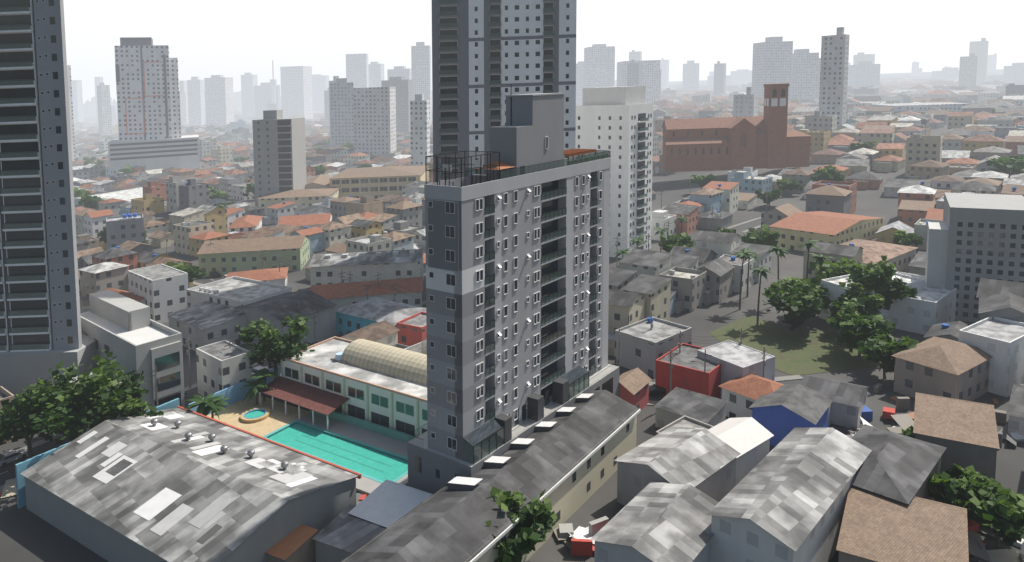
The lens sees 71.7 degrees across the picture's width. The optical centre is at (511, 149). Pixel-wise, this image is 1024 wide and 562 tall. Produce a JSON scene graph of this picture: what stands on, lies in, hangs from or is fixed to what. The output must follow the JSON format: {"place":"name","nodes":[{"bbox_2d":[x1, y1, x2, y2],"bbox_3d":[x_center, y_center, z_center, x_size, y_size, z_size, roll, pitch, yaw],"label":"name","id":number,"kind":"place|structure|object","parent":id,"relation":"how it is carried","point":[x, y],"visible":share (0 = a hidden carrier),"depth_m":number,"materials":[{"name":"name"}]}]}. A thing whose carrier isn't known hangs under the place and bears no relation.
{"place":"outdoors","nodes":[
{"label":"outdoors","id":0,"kind":"place"},
{"bbox_2d":[0,197,802,491],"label":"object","id":1,"kind":"structure","parent":0,"point":[7,471],"depth_m":122.43,"materials":[{"name":"concrete"}]},
{"bbox_2d":[0,69,1023,561],"bbox_3d":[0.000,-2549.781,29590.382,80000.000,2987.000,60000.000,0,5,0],"label":"ground","id":2,"kind":"structure","parent":0,"point":[26,535],"depth_m":124.66,"materials":[{"name":"grey asphalt"}]},
{"bbox_2d":[0,0,96,397],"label":"tower","id":3,"kind":"structure","parent":2,"relation":"on","point":[41,334],"depth_m":119.38,"materials":[{"name":"concrete"}]},
{"bbox_2d":[69,290,184,435],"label":"concrete building","id":4,"kind":"structure","parent":2,"relation":"on","point":[130,333],"depth_m":119.35,"materials":[{"name":"paint"}]},
{"bbox_2d":[108,37,199,174],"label":"high-rise building","id":5,"kind":"structure","parent":2,"relation":"on","point":[148,102],"depth_m":461.15,"materials":[{"name":"paint"}]},
{"bbox_2d":[0,313,314,458],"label":"trees","id":6,"kind":"object","parent":2,"relation":"on","point":[33,410],"visible":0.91,"depth_m":104.23,"materials":[{"name":"green plant"}]},
{"bbox_2d":[15,398,360,561],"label":"warehouse","id":7,"kind":"structure","parent":2,"relation":"on","point":[176,482],"depth_m":85.49,"materials":[{"name":"paint"}]},
{"bbox_2d":[252,110,306,206],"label":"apartment tower","id":8,"kind":"structure","parent":2,"relation":"on","point":[279,149],"depth_m":318.69,"materials":[{"name":"paint"}]},
{"bbox_2d":[188,336,427,494],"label":"swimming pool complex","id":9,"kind":"structure","parent":2,"relation":"on","point":[364,401],"depth_m":112.09,"materials":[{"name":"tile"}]},
{"bbox_2d":[328,165,429,198],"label":"school block","id":10,"kind":"structure","parent":2,"relation":"on","point":[377,182],"depth_m":332.11,"materials":[{"name":"paint"}]},
{"bbox_2d":[0,175,767,466],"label":"houses","id":11,"kind":"structure","parent":2,"relation":"on","point":[9,456],"depth_m":128.17,"materials":[{"name":"paint"}]},
{"bbox_2d":[341,390,640,561],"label":"warehouse","id":12,"kind":"structure","parent":2,"relation":"on","point":[565,457],"depth_m":82.69,"materials":[{"name":"paint"}]},
{"bbox_2d":[432,0,576,182],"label":"tall tower","id":13,"kind":"structure","parent":2,"relation":"on","point":[486,54],"depth_m":179.93,"materials":[{"name":"paint"}]},
{"bbox_2d":[0,27,1023,445],"bbox_3d":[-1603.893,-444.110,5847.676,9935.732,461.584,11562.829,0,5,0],"label":"city buildings","id":14,"kind":"structure","parent":2,"relation":"on","point":[834,119],"depth_m":285.51,"materials":[{"name":"paint"}]},
{"bbox_2d":[0,383,1023,561],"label":"yard clutter","id":15,"kind":"object","parent":2,"relation":"on","point":[577,542],"visible":0.24,"depth_m":82.57,"materials":[{"name":"paint"}]},
{"bbox_2d":[407,84,618,493],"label":"building","id":16,"kind":"structure","parent":2,"relation":"on","point":[517,272],"depth_m":91.92,"materials":[{"name":"paint"}]},
{"bbox_2d":[71,37,1023,165],"bbox_3d":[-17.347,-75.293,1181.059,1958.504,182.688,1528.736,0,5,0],"label":"distant skyline buildings","id":17,"kind":"structure","parent":2,"relation":"on","point":[372,111],"depth_m":993.95,"materials":[{"name":"paint"}]},
{"bbox_2d":[74,174,1023,561],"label":"buildings","id":18,"kind":"structure","parent":2,"relation":"on","point":[700,478],"depth_m":110.00,"materials":[{"name":"paint"}]},
{"bbox_2d":[74,91,1023,288],"bbox_3d":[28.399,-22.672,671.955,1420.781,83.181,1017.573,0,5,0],"label":"trees","id":19,"kind":"object","parent":2,"relation":"on","point":[1005,164],"visible":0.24,"depth_m":276.42,"materials":[{"name":"green plant"}]},
{"bbox_2d":[82,91,1023,561],"bbox_3d":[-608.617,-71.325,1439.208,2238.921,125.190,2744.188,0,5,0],"label":"trees","id":20,"kind":"object","parent":2,"relation":"on","point":[862,323],"visible":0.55,"depth_m":128.81,"materials":[{"name":"green plant"}]},
{"bbox_2d":[575,86,652,257],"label":"white apartments","id":21,"kind":"structure","parent":2,"relation":"on","point":[617,122],"depth_m":212.52,"materials":[{"name":"paint"}]},
{"bbox_2d":[662,83,810,171],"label":"church","id":22,"kind":"structure","parent":2,"relation":"on","point":[767,140],"depth_m":331.07,"materials":[{"name":"brick"}]},
{"bbox_2d":[709,315,893,374],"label":"grass lawn","id":23,"kind":"structure","parent":2,"relation":"on","point":[793,352],"depth_m":138.02,"materials":[{"name":"green plant"}]},
{"bbox_2d":[63,0,1023,103],"label":"sky","id":24,"kind":"structure","parent":0,"point":[228,38],"materials":[{"name":"white"}]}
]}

